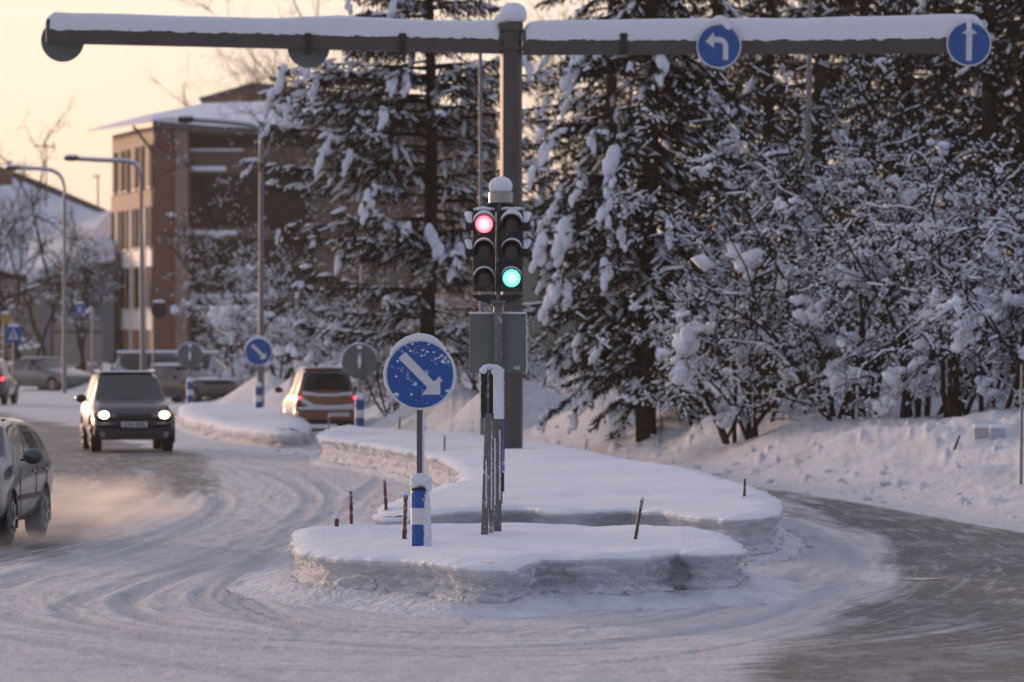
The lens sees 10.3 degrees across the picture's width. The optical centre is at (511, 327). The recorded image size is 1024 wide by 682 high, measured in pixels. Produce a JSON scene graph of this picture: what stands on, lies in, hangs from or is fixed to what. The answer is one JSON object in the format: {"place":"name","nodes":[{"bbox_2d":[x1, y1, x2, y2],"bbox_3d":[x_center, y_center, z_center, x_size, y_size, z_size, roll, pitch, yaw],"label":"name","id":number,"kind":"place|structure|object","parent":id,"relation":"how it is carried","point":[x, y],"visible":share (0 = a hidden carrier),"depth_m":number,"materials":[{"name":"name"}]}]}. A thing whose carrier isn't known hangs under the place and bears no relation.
{"place":"outdoors","nodes":[
{"label":"outdoors","id":0,"kind":"place"},
{"bbox_2d":[0,0,1022,325],"label":"sky","id":1,"kind":"structure","parent":0,"point":[110,84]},
{"bbox_2d":[0,329,1023,681],"bbox_3d":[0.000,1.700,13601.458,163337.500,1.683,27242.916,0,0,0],"label":"ground","id":2,"kind":"structure","parent":0,"point":[140,563],"depth_m":58.82,"materials":[{"name":"white snow"}]},
{"bbox_2d":[1,311,10,359],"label":"road sign","id":3,"kind":"object","parent":2,"relation":"on","point":[5,317],"visible":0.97,"depth_m":195.98,"materials":[{"name":"yellow"}]},
{"bbox_2d":[0,358,18,404],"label":"hatchback","id":4,"kind":"object","parent":2,"relation":"on","point":[8,385],"visible":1,"depth_m":181.91,"materials":[{"name":"grey paint"}]},
{"bbox_2d":[6,324,20,377],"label":"road sign","id":5,"kind":"object","parent":2,"relation":"on","point":[13,333],"visible":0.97,"depth_m":184.98,"materials":[{"name":"blue metal"}]},
{"bbox_2d":[0,416,52,544],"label":"estate car","id":6,"kind":"object","parent":2,"relation":"on","point":[26,476],"visible":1,"depth_m":66.12,"materials":[{"name":"grey metal"}]},
{"bbox_2d":[0,178,62,362],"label":"bare tree","id":7,"kind":"object","parent":2,"relation":"on","point":[5,242],"visible":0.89,"depth_m":225.35,"materials":[{"name":"brown plant"}]},
{"bbox_2d":[5,164,66,392],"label":"street lamp","id":8,"kind":"object","parent":2,"relation":"on","point":[12,167],"visible":1,"depth_m":214.94,"materials":[{"name":"grey metal"}]},
{"bbox_2d":[0,158,80,360],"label":"bare tree","id":9,"kind":"object","parent":2,"relation":"on","point":[21,241],"visible":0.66,"depth_m":290.21,"materials":[{"name":"brown plant"}]},
{"bbox_2d":[8,357,90,390],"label":"saloon car","id":10,"kind":"object","parent":2,"relation":"on","point":[42,372],"visible":0.77,"depth_m":222.88,"materials":[{"name":"grey paint"}]},
{"bbox_2d":[0,167,105,361],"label":"old house","id":11,"kind":"structure","parent":2,"relation":"on","point":[52,208],"depth_m":351.25,"materials":[{"name":"grey metal"}]},
{"bbox_2d":[33,142,54,206],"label":"roof antenna","id":12,"kind":"object","parent":11,"relation":"attached to","point":[46,146],"visible":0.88,"depth_m":351.98,"materials":[{"name":"grey metal"}]},
{"bbox_2d":[0,201,108,359],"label":"bare tree","id":13,"kind":"object","parent":2,"relation":"on","point":[29,290],"visible":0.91,"depth_m":235.74,"materials":[{"name":"brown plant"}]},
{"bbox_2d":[19,203,122,371],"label":"bare tree","id":14,"kind":"object","parent":2,"relation":"on","point":[105,297],"visible":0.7,"depth_m":262.07,"materials":[{"name":"brown plant"}]},
{"bbox_2d":[27,210,116,363],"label":"building","id":15,"kind":"structure","parent":2,"relation":"on","point":[101,222],"depth_m":318.00,"materials":[{"name":"grey"}]},
{"bbox_2d":[0,96,148,356],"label":"bare tree","id":16,"kind":"object","parent":2,"relation":"on","point":[33,323],"visible":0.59,"depth_m":299.40,"materials":[{"name":"brown plant"}]},
{"bbox_2d":[52,323,102,371],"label":"board fence","id":17,"kind":"object","parent":2,"relation":"on","point":[73,357],"visible":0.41,"depth_m":268.00,"materials":[{"name":"grey wood"}]},
{"bbox_2d":[74,301,92,376],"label":"road sign","id":18,"kind":"object","parent":2,"relation":"on","point":[79,308],"visible":0.94,"depth_m":222.01,"materials":[{"name":"blue metal"}]},
{"bbox_2d":[63,154,144,370],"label":"street lamp","id":19,"kind":"object","parent":2,"relation":"on","point":[71,157],"visible":0.98,"depth_m":189.94,"materials":[{"name":"grey metal"}]},
{"bbox_2d":[75,369,182,451],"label":"suv","id":20,"kind":"object","parent":2,"relation":"on","point":[124,405],"visible":1,"depth_m":113.57,"materials":[{"name":"black paint"}]},
{"bbox_2d":[151,300,166,368],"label":"road sign","id":21,"kind":"object","parent":2,"relation":"on","point":[158,309],"visible":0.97,"depth_m":187.98,"materials":[{"name":"grey metal"}]},
{"bbox_2d":[110,350,245,384],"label":"van","id":22,"kind":"object","parent":2,"relation":"on","point":[127,360],"visible":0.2,"depth_m":197.57,"materials":[{"name":"white paint"}]},
{"bbox_2d":[145,363,239,401],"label":"saloon car","id":23,"kind":"object","parent":2,"relation":"on","point":[172,378],"visible":0.52,"depth_m":186.65,"materials":[{"name":"brown paint"}]},
{"bbox_2d":[177,114,263,405],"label":"street lamp","id":24,"kind":"object","parent":2,"relation":"on","point":[185,118],"visible":0.91,"depth_m":149.95,"materials":[{"name":"grey metal"}]},
{"bbox_2d":[161,225,299,366],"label":"birch tree","id":25,"kind":"object","parent":2,"relation":"on","point":[203,302],"visible":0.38,"depth_m":221.60,"materials":[{"name":"brown plant"}]},
{"bbox_2d":[145,9,344,127],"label":"birch tree","id":26,"kind":"object","parent":2,"relation":"on","point":[221,78],"visible":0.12,"depth_m":359.98,"materials":[{"name":"brown plant"}]},
{"bbox_2d":[201,1,298,91],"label":"birch tree","id":27,"kind":"object","parent":2,"relation":"on","point":[252,61],"visible":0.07,"depth_m":359.88,"materials":[{"name":"brown plant"}]},
{"bbox_2d":[208,306,299,384],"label":"frosted bush","id":28,"kind":"object","parent":2,"relation":"on","point":[242,371],"visible":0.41,"depth_m":187.51,"materials":[{"name":"white plant"}]},
{"bbox_2d":[140,114,372,371],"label":"birch tree","id":29,"kind":"object","parent":2,"relation":"on","point":[223,265],"visible":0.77,"depth_m":205.35,"materials":[{"name":"brown plant"}]},
{"bbox_2d":[87,101,444,366],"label":"brick building","id":30,"kind":"structure","parent":2,"relation":"on","point":[208,149],"depth_m":304.30,"materials":[{"name":"brown brick"}]},
{"bbox_2d":[110,152,117,194],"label":"window","id":31,"kind":"structure","parent":30,"relation":"in","point":[115,155],"depth_m":321.31,"materials":[{"name":"grey glass"}]},
{"bbox_2d":[118,269,123,310],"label":"window","id":32,"kind":"structure","parent":30,"relation":"in","point":[122,270],"depth_m":318.11,"materials":[{"name":"grey"}]},
{"bbox_2d":[118,211,124,251],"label":"window","id":33,"kind":"structure","parent":30,"relation":"in","point":[122,212],"depth_m":318.11,"materials":[{"name":"grey"}]},
{"bbox_2d":[123,210,128,250],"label":"window","id":34,"kind":"structure","parent":30,"relation":"in","point":[127,212],"depth_m":315.87,"materials":[{"name":"grey"}]},
{"bbox_2d":[123,268,128,310],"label":"window","id":35,"kind":"structure","parent":30,"relation":"in","point":[127,270],"depth_m":315.87,"materials":[{"name":"grey glass"}]},
{"bbox_2d":[123,149,129,192],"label":"window","id":36,"kind":"structure","parent":30,"relation":"in","point":[127,190],"depth_m":315.56,"materials":[{"name":"grey glass"}]},
{"bbox_2d":[132,147,138,190],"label":"window","id":37,"kind":"structure","parent":30,"relation":"in","point":[136,149],"depth_m":311.81,"materials":[{"name":"grey glass"}]},
{"bbox_2d":[132,209,138,250],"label":"window","id":38,"kind":"structure","parent":30,"relation":"in","point":[136,210],"depth_m":311.96,"materials":[{"name":"grey"}]},
{"bbox_2d":[132,268,138,310],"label":"window","id":39,"kind":"structure","parent":30,"relation":"in","point":[136,269],"depth_m":311.96,"materials":[{"name":"grey glass"}]},
{"bbox_2d":[137,146,144,189],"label":"window","id":40,"kind":"structure","parent":30,"relation":"in","point":[142,147],"depth_m":309.38,"materials":[{"name":"grey glass"}]},
{"bbox_2d":[146,144,152,188],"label":"window","id":41,"kind":"structure","parent":30,"relation":"in","point":[151,145],"depth_m":305.70,"materials":[{"name":"grey"}]},
{"bbox_2d":[146,267,152,309],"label":"window","id":42,"kind":"structure","parent":30,"relation":"in","point":[150,268],"depth_m":306.00,"materials":[{"name":"grey"}]},
{"bbox_2d":[146,206,153,248],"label":"window","id":43,"kind":"structure","parent":30,"relation":"in","point":[150,246],"depth_m":305.63,"materials":[{"name":"grey glass"}]},
{"bbox_2d":[119,401,433,453],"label":"snow bank","id":44,"kind":"structure","parent":2,"relation":"on","point":[238,428],"depth_m":123.34,"materials":[{"name":"white snow"}]},
{"bbox_2d":[177,342,202,403],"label":"round sign","id":45,"kind":"object","parent":44,"relation":"on","point":[189,355],"visible":0.99,"depth_m":157.63,"materials":[{"name":"metal"}]},
{"bbox_2d":[245,336,272,407],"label":"keep right sign","id":46,"kind":"object","parent":44,"relation":"on","point":[258,351],"visible":0.98,"depth_m":142.58,"materials":[{"name":"metal"}]},
{"bbox_2d":[178,0,375,127],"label":"birch tree","id":47,"kind":"object","parent":2,"relation":"on","point":[252,79],"visible":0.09,"depth_m":349.60,"materials":[{"name":"brown plant"}]},
{"bbox_2d":[204,286,366,379],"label":"frosted bush","id":48,"kind":"object","parent":2,"relation":"on","point":[223,311],"visible":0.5,"depth_m":171.87,"materials":[{"name":"white plant"}]},
{"bbox_2d":[227,213,384,375],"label":"frosted bush","id":49,"kind":"object","parent":2,"relation":"on","point":[272,292],"visible":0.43,"depth_m":189.49,"materials":[{"name":"white plant"}]},
{"bbox_2d":[268,279,354,368],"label":"frosted bush","id":50,"kind":"object","parent":2,"relation":"on","point":[289,348],"visible":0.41,"depth_m":164.63,"materials":[{"name":"white plant"}]},
{"bbox_2d":[274,367,357,426],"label":"hatchback","id":51,"kind":"object","parent":2,"relation":"on","point":[317,395],"visible":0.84,"depth_m":132.85,"materials":[{"name":"orange paint"}]},
{"bbox_2d":[156,7,477,359],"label":"birch tree","id":52,"kind":"object","parent":2,"relation":"on","point":[284,256],"visible":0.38,"depth_m":212.70,"materials":[{"name":"brown plant"}]},
{"bbox_2d":[304,95,364,311],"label":"street lamp","id":53,"kind":"object","parent":2,"relation":"on","point":[362,274],"visible":0.07,"depth_m":174.94,"materials":[{"name":"grey metal"}]},
{"bbox_2d":[198,82,496,343],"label":"apartment building","id":54,"kind":"structure","parent":2,"relation":"on","point":[221,95],"depth_m":385.00,"materials":[{"name":"brown brick"}]},
{"bbox_2d":[302,279,417,403],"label":"frosted bush","id":55,"kind":"object","parent":2,"relation":"on","point":[338,354],"visible":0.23,"depth_m":149.88,"materials":[{"name":"white plant"}]},
{"bbox_2d":[344,302,419,415],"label":"frosted bush","id":56,"kind":"object","parent":2,"relation":"on","point":[376,393],"visible":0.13,"depth_m":139.84,"materials":[{"name":"white plant"}]},
{"bbox_2d":[239,0,595,369],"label":"spruce tree","id":57,"kind":"object","parent":2,"relation":"on","point":[424,244],"visible":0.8,"depth_m":127.29,"materials":[{"name":"green plant"}]},
{"bbox_2d":[386,285,489,402],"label":"frosted bush","id":58,"kind":"object","parent":2,"relation":"on","point":[439,302],"visible":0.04,"depth_m":136.22,"materials":[{"name":"white plant"}]},
{"bbox_2d":[409,296,559,393],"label":"frosted bush","id":59,"kind":"object","parent":2,"relation":"on","point":[475,379],"visible":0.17,"depth_m":133.82,"materials":[{"name":"white plant"}]},
{"bbox_2d":[222,522,803,618],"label":"snow bank","id":60,"kind":"structure","parent":2,"relation":"on","point":[509,563],"depth_m":51.56,"materials":[{"name":"white snow"}]},
{"bbox_2d":[348,488,353,523],"bbox_3d":[-1.679,1.886,59.263,0.059,0.428,0.056,0,0,25],"label":"marker stick","id":61,"kind":"object","parent":60,"relation":"on","point":[351,512],"visible":0.92,"depth_m":59.25,"materials":[{"name":"brown"}]},
{"bbox_2d":[402,491,408,538],"bbox_3d":[-1.025,1.838,54.780,0.068,0.526,0.061,0,0,25],"label":"marker stick","id":62,"kind":"object","parent":60,"relation":"on","point":[405,513],"visible":0.92,"depth_m":54.76,"materials":[{"name":"brown"}]},
{"bbox_2d":[383,333,456,545],"bbox_3d":[-0.866,1.088,53.545,0.689,2.065,0.195,0,0,0],"label":"keep right sign","id":63,"kind":"object","parent":60,"relation":"on","point":[419,374],"visible":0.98,"depth_m":53.48,"materials":[{"name":"metal"}]},
{"bbox_2d":[479,364,504,534],"bbox_3d":[-0.199,1.248,56.510,0.251,1.765,0.808,0,0,0],"label":"edge on sign","id":64,"kind":"object","parent":60,"relation":"on","point":[491,493],"visible":0.98,"depth_m":56.15,"materials":[{"name":"metal"}]},
{"bbox_2d":[634,497,644,538],"bbox_3d":[1.242,1.881,55.575,0.114,0.443,0.051,0,0,0],"label":"marker stick","id":65,"kind":"object","parent":60,"relation":"on","point":[642,499],"visible":0.99,"depth_m":55.56,"materials":[{"name":"brown"}]},
{"bbox_2d":[453,334,586,393],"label":"frosted bush","id":66,"kind":"object","parent":2,"relation":"on","point":[542,371],"visible":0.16,"depth_m":127.51,"materials":[{"name":"white plant"}]},
{"bbox_2d":[438,8,641,218],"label":"birch tree","id":67,"kind":"object","parent":2,"relation":"on","point":[531,133],"visible":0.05,"depth_m":290.90,"materials":[{"name":"brown plant"}]},
{"bbox_2d":[446,1,637,206],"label":"birch tree","id":68,"kind":"object","parent":2,"relation":"on","point":[575,96],"visible":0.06,"depth_m":248.54,"materials":[{"name":"brown plant"}]},
{"bbox_2d":[488,207,600,375],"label":"building","id":69,"kind":"structure","parent":2,"relation":"on","point":[529,283],"depth_m":240.00,"materials":[{"name":"brown"}]},
{"bbox_2d":[307,425,804,561],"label":"snow bank","id":70,"kind":"structure","parent":2,"relation":"on","point":[545,483],"depth_m":70.33,"materials":[{"name":"white snow"}]},
{"bbox_2d":[342,343,377,426],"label":"round sign","id":71,"kind":"object","parent":70,"relation":"on","point":[359,361],"visible":0.99,"depth_m":115.70,"materials":[{"name":"metal"}]},
{"bbox_2d":[382,477,387,509],"bbox_3d":[-1.409,1.859,63.122,0.072,0.384,0.056,0,0,24],"label":"marker stick","id":72,"kind":"object","parent":70,"relation":"on","point":[384,480],"visible":1,"depth_m":63.11,"materials":[{"name":"brown"}]},
{"bbox_2d":[478,53,484,434],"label":"lamp mast","id":73,"kind":"object","parent":70,"relation":"on","point":[481,309],"visible":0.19,"depth_m":107.97,"materials":[{"name":"grey metal"}]},
{"bbox_2d":[464,176,530,503],"bbox_3d":[-0.160,0.198,64.262,0.756,3.804,0.458,0,0,0],"label":"traffic light","id":74,"kind":"object","parent":70,"relation":"on","point":[512,244],"visible":0.98,"depth_m":64.23,"materials":[{"name":"metal"}]},
{"bbox_2d":[468,312,526,373],"bbox_3d":[-0.161,0.176,64.371,0.672,0.704,0.190,0,0,0],"label":"square sign back","id":75,"kind":"object","parent":74,"relation":"attached to","point":[481,339],"visible":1,"depth_m":64.43,"materials":[{"name":"grey metal"}]},
{"bbox_2d":[45,2,983,448],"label":"sign gantry","id":76,"kind":"object","parent":70,"relation":"on","point":[507,36],"visible":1,"depth_m":94.55,"materials":[{"name":"grey metal"}]},
{"bbox_2d":[41,28,83,61],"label":"round sign","id":77,"kind":"object","parent":76,"relation":"attached to","point":[62,52],"visible":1,"depth_m":94.85,"materials":[{"name":"metal"}]},
{"bbox_2d":[288,49,329,67],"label":"round sign","id":78,"kind":"object","parent":76,"relation":"attached to","point":[315,58],"visible":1,"depth_m":94.85,"materials":[{"name":"metal"}]},
{"bbox_2d":[696,15,740,67],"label":"direction sign","id":79,"kind":"object","parent":76,"relation":"attached to","point":[718,44],"visible":1,"depth_m":94.44,"materials":[{"name":"metal"}]},
{"bbox_2d":[946,16,990,65],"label":"direction sign","id":80,"kind":"object","parent":76,"relation":"attached to","point":[968,43],"visible":1,"depth_m":94.44,"materials":[{"name":"metal"}]},
{"bbox_2d":[175,404,973,609],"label":"snow clods","id":81,"kind":"object","parent":2,"relation":"on","point":[769,480],"visible":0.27,"depth_m":66.69,"materials":[{"name":"white snow"}]},
{"bbox_2d":[522,0,710,374],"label":"spruce tree","id":82,"kind":"object","parent":2,"relation":"on","point":[609,83],"visible":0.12,"depth_m":149.90,"materials":[{"name":"green plant"}]},
{"bbox_2d":[522,0,774,441],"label":"spruce tree","id":83,"kind":"object","parent":2,"relation":"on","point":[662,73],"visible":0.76,"depth_m":111.49,"materials":[{"name":"green plant"}]},
{"bbox_2d":[542,174,867,444],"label":"frosted shrub","id":84,"kind":"object","parent":2,"relation":"on","point":[685,341],"visible":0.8,"depth_m":103.59,"materials":[{"name":"white plant"}]},
{"bbox_2d":[597,0,841,372],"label":"spruce tree","id":85,"kind":"object","parent":2,"relation":"on","point":[724,72],"visible":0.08,"depth_m":139.66,"materials":[{"name":"green plant"}]},
{"bbox_2d":[528,54,912,402],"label":"frosted shrub","id":86,"kind":"object","parent":2,"relation":"on","point":[744,385],"visible":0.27,"depth_m":112.26,"materials":[{"name":"white plant"}]},
{"bbox_2d":[471,0,1023,397],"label":"frosted shrub","id":87,"kind":"object","parent":2,"relation":"on","point":[704,250],"visible":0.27,"depth_m":113.65,"materials":[{"name":"white plant"}]},
{"bbox_2d":[671,0,858,361],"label":"spruce tree","id":88,"kind":"object","parent":2,"relation":"on","point":[766,83],"visible":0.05,"depth_m":151.62,"materials":[{"name":"green plant"}]},
{"bbox_2d":[601,91,967,413],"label":"frosted shrub","id":89,"kind":"object","parent":2,"relation":"on","point":[704,262],"visible":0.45,"depth_m":105.77,"materials":[{"name":"white plant"}]},
{"bbox_2d":[563,90,1023,420],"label":"frosted shrub","id":90,"kind":"object","parent":2,"relation":"on","point":[793,373],"visible":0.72,"depth_m":101.91,"materials":[{"name":"white plant"}]},
{"bbox_2d":[800,0,812,405],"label":"lamp mast","id":91,"kind":"object","parent":2,"relation":"on","point":[807,181],"visible":0.37,"depth_m":107.95,"materials":[{"name":"grey metal"}]},
{"bbox_2d":[604,0,1023,400],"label":"frosted shrub","id":92,"kind":"object","parent":2,"relation":"on","point":[771,154],"visible":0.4,"depth_m":108.69,"materials":[{"name":"white plant"}]},
{"bbox_2d":[718,0,935,370],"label":"spruce tree","id":93,"kind":"object","parent":2,"relation":"on","point":[821,71],"visible":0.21,"depth_m":135.91,"materials":[{"name":"green plant"}]},
{"bbox_2d":[670,117,1023,418],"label":"frosted shrub","id":94,"kind":"object","parent":2,"relation":"on","point":[906,411],"visible":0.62,"depth_m":99.84,"materials":[{"name":"white plant"}]},
{"bbox_2d":[683,0,1023,396],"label":"frosted shrub","id":95,"kind":"object","parent":2,"relation":"on","point":[837,138],"visible":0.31,"depth_m":108.66,"materials":[{"name":"white plant"}]},
{"bbox_2d":[777,0,940,346],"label":"spruce tree","id":96,"kind":"object","parent":2,"relation":"on","point":[871,84],"visible":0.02,"depth_m":155.84,"materials":[{"name":"green plant"}]},
{"bbox_2d":[704,77,1023,395],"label":"frosted shrub","id":97,"kind":"object","parent":2,"relation":"on","point":[943,145],"visible":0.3,"depth_m":105.73,"materials":[{"name":"white plant"}]},
{"bbox_2d":[792,0,1010,367],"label":"spruce tree","id":98,"kind":"object","parent":2,"relation":"on","point":[903,95],"visible":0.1,"depth_m":141.65,"materials":[{"name":"green plant"}]},
{"bbox_2d":[800,147,1023,408],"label":"frosted shrub","id":99,"kind":"object","parent":2,"relation":"on","point":[974,301],"visible":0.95,"depth_m":95.74,"materials":[{"name":"white plant"}]},
{"bbox_2d":[817,154,1023,418],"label":"frosted shrub","id":100,"kind":"object","parent":2,"relation":"on","point":[954,402],"visible":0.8,"depth_m":97.79,"materials":[{"name":"white plant"}]},
{"bbox_2d":[839,0,1021,362],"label":"spruce tree","id":101,"kind":"object","parent":2,"relation":"on","point":[953,108],"visible":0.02,"depth_m":149.76,"materials":[{"name":"green plant"}]},
{"bbox_2d":[867,0,1023,370],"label":"spruce tree","id":102,"kind":"object","parent":2,"relation":"on","point":[993,124],"visible":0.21,"depth_m":127.79,"materials":[{"name":"green plant"}]},
{"bbox_2d":[908,0,1023,356],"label":"spruce tree","id":103,"kind":"object","parent":2,"relation":"on","point":[1017,71],"visible":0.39,"depth_m":120.05,"materials":[{"name":"green plant"}]},
{"bbox_2d":[926,0,1023,255],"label":"spruce tree","id":104,"kind":"object","parent":2,"relation":"on","point":[975,84],"visible":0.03,"depth_m":145.82,"materials":[{"name":"green plant"}]},
{"bbox_2d":[973,424,988,439],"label":"snow capped block","id":105,"kind":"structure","parent":2,"relation":"on","point":[980,431],"depth_m":88.72,"materials":[{"name":"grey stone"}]},
{"bbox_2d":[989,425,1005,440],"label":"snow capped block","id":106,"kind":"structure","parent":2,"relation":"on","point":[997,431],"depth_m":88.33,"materials":[{"name":"grey stone"}]},
{"bbox_2d":[1019,365,1022,484],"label":"lamp mast","id":107,"kind":"object","parent":2,"relation":"on","point":[1021,435],"visible":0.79,"depth_m":79.98,"materials":[{"name":"grey metal"}]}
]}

